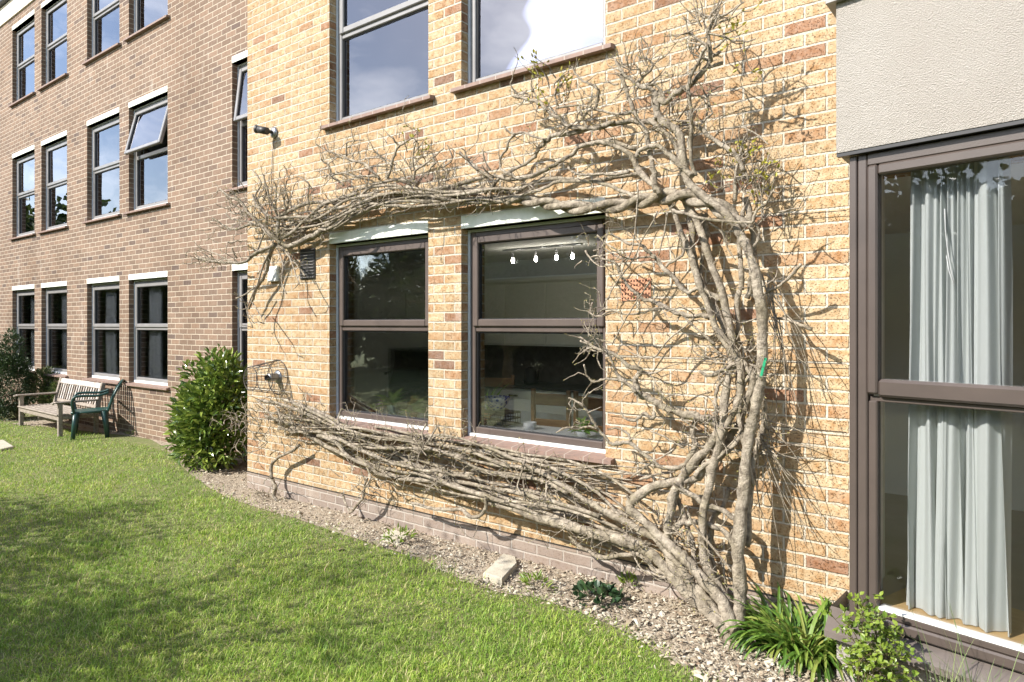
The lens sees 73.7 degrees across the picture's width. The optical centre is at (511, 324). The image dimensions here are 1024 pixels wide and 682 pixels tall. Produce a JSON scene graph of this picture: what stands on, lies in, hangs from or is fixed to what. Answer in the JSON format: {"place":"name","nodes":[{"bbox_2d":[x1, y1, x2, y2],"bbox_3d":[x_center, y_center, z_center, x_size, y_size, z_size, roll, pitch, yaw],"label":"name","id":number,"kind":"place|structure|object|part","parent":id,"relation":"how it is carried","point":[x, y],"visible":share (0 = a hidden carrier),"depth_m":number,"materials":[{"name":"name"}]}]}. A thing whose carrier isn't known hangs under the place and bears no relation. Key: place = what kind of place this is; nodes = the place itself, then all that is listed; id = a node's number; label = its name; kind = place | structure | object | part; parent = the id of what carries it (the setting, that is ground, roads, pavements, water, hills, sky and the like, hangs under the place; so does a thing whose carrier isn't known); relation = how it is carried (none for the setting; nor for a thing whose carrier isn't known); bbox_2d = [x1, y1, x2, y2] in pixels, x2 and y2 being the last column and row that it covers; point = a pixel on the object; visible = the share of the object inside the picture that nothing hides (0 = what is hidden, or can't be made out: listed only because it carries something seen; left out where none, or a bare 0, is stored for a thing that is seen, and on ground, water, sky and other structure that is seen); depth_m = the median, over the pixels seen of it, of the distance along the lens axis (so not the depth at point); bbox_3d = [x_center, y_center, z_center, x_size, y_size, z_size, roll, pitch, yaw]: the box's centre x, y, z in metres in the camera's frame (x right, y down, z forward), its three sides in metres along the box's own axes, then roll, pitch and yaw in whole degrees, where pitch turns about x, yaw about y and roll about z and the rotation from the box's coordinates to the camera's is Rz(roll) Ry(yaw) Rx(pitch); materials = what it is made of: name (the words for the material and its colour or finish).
{"place":"outdoors","nodes":[
{"label":"outdoors","id":0,"kind":"place"},
{"bbox_2d":[0,413,731,681],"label":"lawn","id":1,"kind":"structure","parent":0,"point":[133,440],"depth_m":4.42,"materials":[{"name":"green plant"}]},
{"bbox_2d":[0,440,13,450],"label":"paving slab","id":2,"kind":"structure","parent":1,"relation":"on","point":[6,445],"depth_m":9.39,"materials":[{"name":"stone"}]},
{"bbox_2d":[0,327,39,420],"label":"conifer shrub","id":3,"kind":"object","parent":1,"relation":"on","point":[8,362],"visible":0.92,"depth_m":12.15,"materials":[{"name":"green plant"}]},
{"bbox_2d":[22,365,71,415],"bbox_3d":[-8.228,1.239,12.450,1.819,1.011,0.922,0,0,38],"label":"loose shrub","id":4,"kind":"object","parent":1,"relation":"on","point":[44,388],"visible":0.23,"depth_m":12.39,"materials":[{"name":"green plant"}]},
{"bbox_2d":[13,377,105,436],"bbox_3d":[-7.410,1.319,11.150,1.860,0.803,0.744,0,0,39],"label":"garden bench","id":5,"kind":"object","parent":1,"relation":"on","point":[55,410],"visible":0.89,"depth_m":11.12,"materials":[{"name":"brown wood"}]},
{"bbox_2d":[70,379,123,439],"bbox_3d":[-6.334,1.273,10.452,0.693,0.861,0.610,0,0,-30],"label":"plastic chair","id":6,"kind":"object","parent":1,"relation":"on","point":[76,412],"visible":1,"depth_m":10.28,"materials":[{"name":"green plastic"}]},
{"bbox_2d":[0,0,246,459],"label":"brown brick building","id":7,"kind":"structure","parent":1,"relation":"on","point":[103,218],"depth_m":10.67,"materials":[{"name":"brick"}]},
{"bbox_2d":[17,289,34,370],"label":"window","id":8,"kind":"structure","parent":7,"relation":"in","point":[25,298],"depth_m":13.53,"materials":[{"name":"clear glass"}]},
{"bbox_2d":[17,152,34,236],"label":"window","id":9,"kind":"structure","parent":7,"relation":"in","point":[26,164],"depth_m":13.58,"materials":[{"name":"clear glass"}]},
{"bbox_2d":[17,19,34,99],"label":"window","id":10,"kind":"structure","parent":7,"relation":"in","point":[26,35],"depth_m":13.58,"materials":[{"name":"clear glass"}]},
{"bbox_2d":[46,286,66,373],"bbox_3d":[-8.271,0.105,12.510,1.220,1.588,0.090,0,0,38],"label":"window","id":11,"kind":"structure","parent":7,"relation":"in","point":[56,297],"depth_m":12.61,"materials":[{"name":"clear glass"}]},
{"bbox_2d":[46,138,66,229],"bbox_3d":[-8.271,-2.545,12.510,1.220,1.608,0.090,0,0,38],"label":"window","id":12,"kind":"structure","parent":7,"relation":"in","point":[56,153],"depth_m":12.61,"materials":[{"name":"clear glass"}]},
{"bbox_2d":[46,0,66,83],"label":"window","id":13,"kind":"structure","parent":7,"relation":"in","point":[56,15],"depth_m":12.61,"materials":[{"name":"clear glass"}]},
{"bbox_2d":[92,282,118,379],"bbox_3d":[-6.612,0.105,11.228,1.243,1.588,0.090,0,0,38],"label":"window","id":14,"kind":"structure","parent":7,"relation":"in","point":[105,296],"depth_m":11.31,"materials":[{"name":"clear glass"}]},
{"bbox_2d":[92,116,118,219],"bbox_3d":[-6.612,-2.545,11.228,1.243,1.608,0.090,0,0,38],"label":"window","id":15,"kind":"structure","parent":7,"relation":"in","point":[105,136],"depth_m":11.31,"materials":[{"name":"clear glass"}]},
{"bbox_2d":[92,0,118,56],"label":"window","id":16,"kind":"structure","parent":7,"relation":"in","point":[105,13],"depth_m":11.36,"materials":[{"name":"clear glass"}]},
{"bbox_2d":[124,95,167,209],"bbox_3d":[-5.416,-2.545,10.201,1.242,1.608,0.252,0,0,38],"label":"window","id":17,"kind":"structure","parent":7,"relation":"in","point":[148,128],"depth_m":10.29,"materials":[{"name":"clear glass"}]},
{"bbox_2d":[134,278,167,385],"bbox_3d":[-5.366,0.105,10.265,1.242,1.588,0.090,0,0,38],"label":"window","id":18,"kind":"structure","parent":7,"relation":"in","point":[150,295],"depth_m":10.34,"materials":[{"name":"clear glass"}]},
{"bbox_2d":[134,0,167,32],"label":"window","id":19,"kind":"structure","parent":7,"relation":"in","point":[146,12],"depth_m":10.44,"materials":[{"name":"clear glass"}]},
{"bbox_2d":[233,62,246,185],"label":"window","id":20,"kind":"structure","parent":7,"relation":"in","point":[240,114],"depth_m":8.75,"materials":[{"name":"clear glass"}]},
{"bbox_2d":[238,271,246,392],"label":"window","id":21,"kind":"structure","parent":7,"relation":"in","point":[242,275],"depth_m":8.77,"materials":[{"name":"clear glass"}]},
{"bbox_2d":[247,0,1023,618],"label":"buff brick building","id":22,"kind":"structure","parent":1,"relation":"on","point":[377,310],"depth_m":5.04,"materials":[{"name":"brick"}]},
{"bbox_2d":[243,359,287,393],"bbox_3d":[-2.408,0.515,6.640,0.348,0.348,0.303,0,0,38],"label":"flue guard","id":23,"kind":"object","parent":22,"relation":"attached to","point":[276,375],"visible":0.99,"depth_m":6.64,"materials":[{"name":"metal"}]},
{"bbox_2d":[254,125,277,137],"bbox_3d":[-2.438,-1.913,6.736,0.158,0.112,0.189,0,0,38],"label":"wall camera","id":24,"kind":"object","parent":22,"relation":"attached to","point":[273,131],"depth_m":6.70,"materials":[{"name":"metal"}]},
{"bbox_2d":[271,141,273,260],"bbox_3d":[-2.384,-1.205,6.798,0.050,1.255,0.007,0,0,38],"label":"cable","id":25,"kind":"object","parent":22,"relation":"attached to","point":[271,195],"visible":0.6,"depth_m":6.80,"materials":[{"name":"black plastic"}]},
{"bbox_2d":[268,266,279,281],"bbox_3d":[-2.367,-0.506,6.778,0.161,0.152,0.034,0,0,38],"label":"junction box","id":26,"kind":"object","parent":22,"relation":"attached to","point":[273,276],"visible":0.89,"depth_m":6.75,"materials":[{"name":"white plastic"}]},
{"bbox_2d":[336,235,427,429],"bbox_3d":[-1.107,0.072,5.966,1.266,1.623,0.090,0,0,38],"label":"window","id":27,"kind":"structure","parent":22,"relation":"in","point":[382,285],"depth_m":5.97,"materials":[{"name":"clear glass"}]},
{"bbox_2d":[336,0,427,120],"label":"window","id":28,"kind":"structure","parent":22,"relation":"in","point":[382,45],"depth_m":6.02,"materials":[{"name":"clear glass"}]},
{"bbox_2d":[485,375,514,386],"bbox_3d":[-0.219,1.170,8.811,0.444,1.020,0.450,0,0,9],"label":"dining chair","id":29,"kind":"object","parent":22,"relation":"in","point":[493,382],"visible":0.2,"depth_m":9.00,"materials":[{"name":"brown wood"}]},
{"bbox_2d":[485,380,515,419],"bbox_3d":[-0.128,0.644,5.862,0.486,0.351,0.438,0,0,44],"label":"potted plant","id":30,"kind":"object","parent":22,"relation":"on","point":[494,390],"visible":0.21,"depth_m":5.87,"materials":[{"name":"green plant"}]},
{"bbox_2d":[485,409,520,425],"bbox_3d":[-0.114,0.757,5.614,0.309,0.106,0.211,0,0,38],"label":"dish rack","id":31,"kind":"object","parent":22,"relation":"on","point":[503,413],"visible":0.72,"depth_m":5.54,"materials":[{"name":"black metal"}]},
{"bbox_2d":[485,395,510,410],"bbox_3d":[-0.128,0.647,5.626,0.236,0.110,0.236,0,0,38],"label":"bowl","id":32,"kind":"object","parent":31,"relation":"on","point":[496,402],"visible":0.94,"depth_m":5.56,"materials":[{"name":"white ceramic"}]},
{"bbox_2d":[179,0,841,641],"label":"climbing vine","id":33,"kind":"object","parent":22,"relation":"attached to","point":[709,600],"visible":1,"depth_m":4.11,"materials":[{"name":"brown plant"}]},
{"bbox_2d":[760,358,766,376],"bbox_3d":[1.316,0.224,3.575,0.038,0.104,0.004,0,0,38],"label":"green tie","id":34,"kind":"object","parent":33,"relation":"attached to","point":[763,365],"visible":1,"depth_m":3.57,"materials":[{"name":"green plastic"}]},
{"bbox_2d":[523,421,535,429],"bbox_3d":[0.141,0.792,5.367,0.104,0.055,0.104,0,0,38],"label":"white dish","id":35,"kind":"object","parent":22,"relation":"on","point":[529,425],"visible":1,"depth_m":5.33,"materials":[{"name":"ceramic"}]},
{"bbox_2d":[468,215,604,452],"bbox_3d":[0.179,0.072,4.972,1.271,1.623,0.090,0,0,38],"label":"window","id":36,"kind":"structure","parent":22,"relation":"in","point":[477,325],"depth_m":5.03,"materials":[{"name":"brown plastic"}]},
{"bbox_2d":[468,0,604,83],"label":"window","id":37,"kind":"structure","parent":22,"relation":"in","point":[495,27],"depth_m":5.12,"materials":[{"name":"clear glass"}]},
{"bbox_2d":[502,243,582,262],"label":"ceiling spotlights","id":38,"kind":"object","parent":22,"relation":"attached to","point":[556,254],"visible":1,"depth_m":7.07,"materials":[{"name":"metal"}]},
{"bbox_2d":[485,273,602,346],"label":"wall cabinets","id":39,"kind":"object","parent":22,"relation":"attached to","point":[554,296],"depth_m":8.93,"materials":[{"name":"white wood"}]},
{"bbox_2d":[485,285,504,343],"bbox_3d":[-0.357,-0.140,9.516,0.655,0.800,0.020,0,0,38],"label":"door","id":40,"kind":"structure","parent":39,"relation":"in","point":[494,295],"depth_m":9.40,"materials":[{"name":"white wood"}]},
{"bbox_2d":[506,283,545,344],"bbox_3d":[0.177,-0.140,9.103,0.655,0.800,0.020,0,0,38],"label":"door","id":41,"kind":"structure","parent":39,"relation":"in","point":[522,300],"depth_m":9.08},
{"bbox_2d":[547,281,589,345],"bbox_3d":[0.711,-0.140,8.690,0.655,0.800,0.020,0,0,38],"label":"door","id":42,"kind":"structure","parent":39,"relation":"in","point":[562,298],"depth_m":8.68,"materials":[{"name":"white wood"}]},
{"bbox_2d":[591,281,602,345],"bbox_3d":[1.246,-0.140,8.277,0.655,0.800,0.020,0,0,38],"label":"door","id":43,"kind":"structure","parent":39,"relation":"in","point":[593,283],"depth_m":8.44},
{"bbox_2d":[485,345,602,402],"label":"base cabinets","id":44,"kind":"object","parent":22,"relation":"on","point":[555,366],"visible":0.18,"depth_m":9.18,"materials":[{"name":"metal"}]},
{"bbox_3d":[-0.504,1.210,9.327,0.655,0.720,0.020,0,0,38],"label":"door","id":45,"kind":"part","parent":44,"relation":"part of","materials":[{"name":"white wood"}]},
{"bbox_3d":[0.030,1.210,8.914,0.655,0.720,0.020,0,0,38],"label":"door","id":46,"kind":"part","parent":44,"relation":"part of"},
{"bbox_2d":[523,366,538,384],"bbox_3d":[0.251,0.669,9.075,0.202,0.235,0.199,0,0,-6],"label":"kettle","id":47,"kind":"object","parent":44,"relation":"on","point":[531,377],"visible":1,"depth_m":9.00,"materials":[{"name":"black metal"}]},
{"bbox_3d":[0.565,1.210,8.500,0.655,0.720,0.020,0,0,38],"label":"door","id":48,"kind":"part","parent":44,"relation":"part of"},
{"bbox_3d":[1.099,1.210,8.087,0.655,0.720,0.020,0,0,38],"label":"door","id":49,"kind":"part","parent":44,"relation":"part of","materials":[{"name":"white wood"}]},
{"bbox_2d":[531,389,570,427],"bbox_3d":[0.496,1.170,7.109,0.444,1.020,0.450,0,0,30],"label":"dining chair","id":50,"kind":"object","parent":22,"relation":"in","point":[550,399],"visible":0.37,"depth_m":6.92,"materials":[{"name":"brown wood"}]},
{"bbox_2d":[563,0,602,31],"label":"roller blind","id":51,"kind":"object","parent":22,"relation":"attached to","point":[587,12],"visible":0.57,"depth_m":4.77,"materials":[{"name":"white fabric"}]},
{"bbox_2d":[568,417,598,437],"bbox_3d":[0.502,0.740,4.957,0.192,0.161,0.268,0,0,-39],"label":"potted plant","id":52,"kind":"object","parent":22,"relation":"on","point":[585,433],"visible":0.77,"depth_m":4.94,"materials":[{"name":"green plant"}]},
{"bbox_2d":[573,391,602,431],"bbox_3d":[0.916,1.170,6.721,0.450,1.020,0.444,0,0,-38],"label":"dining chair","id":53,"kind":"object","parent":22,"relation":"in","point":[591,403],"visible":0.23,"depth_m":6.60,"materials":[{"name":"brown wood"}]},
{"bbox_2d":[607,356,841,363],"bbox_3d":[1.188,0.206,4.014,1.428,0.004,0.004,0,0,38],"label":"training wire","id":54,"kind":"object","parent":22,"relation":"attached to","point":[745,360],"visible":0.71,"depth_m":3.97,"materials":[{"name":"grey metal"}]},
{"bbox_2d":[607,210,846,228],"bbox_3d":[1.188,-0.614,4.014,1.428,0.034,0.004,0,0,38],"label":"training wire","id":55,"kind":"object","parent":22,"relation":"attached to","point":[755,217],"visible":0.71,"depth_m":3.81,"materials":[{"name":"grey metal"}]},
{"bbox_2d":[607,412,846,432],"bbox_3d":[1.188,0.568,4.014,1.428,0.014,0.004,0,0,38],"label":"training wire","id":56,"kind":"object","parent":22,"relation":"attached to","point":[735,423],"visible":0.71,"depth_m":3.77,"materials":[{"name":"grey metal"}]},
{"bbox_2d":[824,0,1023,681],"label":"rendered bay","id":57,"kind":"object","parent":22,"relation":"attached to","point":[924,84],"visible":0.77,"depth_m":3.06,"materials":[{"name":"beige paint"},{"name":"glass"},{"name":"brown-painted wood"}]},
{"bbox_2d":[849,126,1023,672],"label":"window","id":58,"kind":"structure","parent":57,"relation":"in","point":[868,390],"depth_m":3.18,"materials":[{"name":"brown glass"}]},
{"label":"curtain rail","id":59,"kind":"object","parent":57,"relation":"attached to","visible":0},
{"bbox_2d":[906,157,1012,636],"bbox_3d":[1.986,0.300,3.056,0.084,2.041,0.412,0,0,-41],"label":"curtain","id":60,"kind":"object","parent":59,"relation":"hanging from","point":[959,495],"visible":0.91,"depth_m":3.04,"materials":[{"name":"fabric"}]},
{"bbox_2d":[944,209,953,283],"bbox_3d":[1.944,-0.347,3.035,0.005,0.342,0.041,0,0,-41],"label":"cord","id":61,"kind":"object","parent":60,"relation":"hanging from","point":[947,251],"visible":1,"depth_m":3.04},
{"bbox_2d":[1,413,847,681],"bbox_3d":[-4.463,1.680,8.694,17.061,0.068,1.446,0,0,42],"label":"bark mulch","id":62,"kind":"object","parent":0,"point":[768,662],"visible":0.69,"depth_m":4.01,"materials":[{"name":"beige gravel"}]},
{"bbox_2d":[160,343,246,472],"bbox_3d":[-3.595,0.986,8.126,1.384,1.536,1.001,0,0,38],"label":"laurel bush","id":63,"kind":"object","parent":62,"relation":"on","point":[207,394],"visible":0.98,"depth_m":7.85,"materials":[{"name":"green plant"}]},
{"bbox_2d":[375,529,410,544],"bbox_3d":[-0.930,1.691,5.425,0.292,0.037,0.236,0,0,31],"label":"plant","id":64,"kind":"object","parent":62,"relation":"on","point":[396,534],"visible":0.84,"depth_m":5.40,"materials":[{"name":"white plant"}]},
{"bbox_2d":[380,523,418,542],"bbox_3d":[-0.883,1.629,5.322,0.332,0.146,0.254,0,0,38],"label":"weed","id":65,"kind":"object","parent":62,"relation":"on","point":[406,534],"visible":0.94,"depth_m":5.29,"materials":[{"name":"green plant"}]},
{"bbox_2d":[483,554,516,584],"bbox_3d":[-0.067,1.678,4.680,0.161,0.063,0.484,0,0,18],"label":"stone slab","id":66,"kind":"object","parent":62,"relation":"on","point":[501,568],"depth_m":4.60,"materials":[{"name":"beige stone"}]},
{"bbox_2d":[518,569,556,589],"bbox_3d":[0.149,1.642,4.366,0.197,0.169,0.264,0,0,-36],"label":"weed","id":67,"kind":"object","parent":62,"relation":"on","point":[525,579],"visible":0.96,"depth_m":4.37,"materials":[{"name":"green plant"}]},
{"bbox_2d":[568,578,631,609],"bbox_3d":[0.524,1.641,4.186,0.302,0.128,0.378,0,0,-34],"label":"ivy clump","id":68,"kind":"object","parent":62,"relation":"on","point":[600,587],"visible":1,"depth_m":4.17,"materials":[{"name":"green plant"}]},
{"bbox_2d":[616,570,643,589],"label":"weed","id":69,"kind":"object","parent":62,"relation":"on","point":[632,578],"visible":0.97,"depth_m":4.36,"materials":[{"name":"green plant"}]},
{"bbox_2d":[714,582,856,681],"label":"strap leaf clump","id":70,"kind":"object","parent":62,"relation":"on","point":[790,635],"visible":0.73,"depth_m":3.52,"materials":[{"name":"green plant"}]},
{"bbox_2d":[822,591,922,681],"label":"rose shrub","id":71,"kind":"object","parent":62,"relation":"on","point":[871,660],"visible":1,"depth_m":2.94,"materials":[{"name":"green plant"}]},
{"bbox_2d":[893,589,1023,681],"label":"grass tuft","id":72,"kind":"object","parent":62,"relation":"on","point":[954,680],"visible":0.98,"depth_m":2.78,"materials":[{"name":"green plant"}]},
{"bbox_3d":[0.481,1.317,7.822,1.633,0.725,0.900,0,0,38],"label":"dining table","id":73,"kind":"object","parent":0,"visible":0},
{"bbox_2d":[485,399,601,426],"bbox_3d":[0.481,1.121,7.822,1.693,0.357,1.026,0,0,38],"label":"tablecloth","id":74,"kind":"object","parent":73,"relation":"on","point":[523,406],"visible":0.15,"depth_m":7.49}
]}

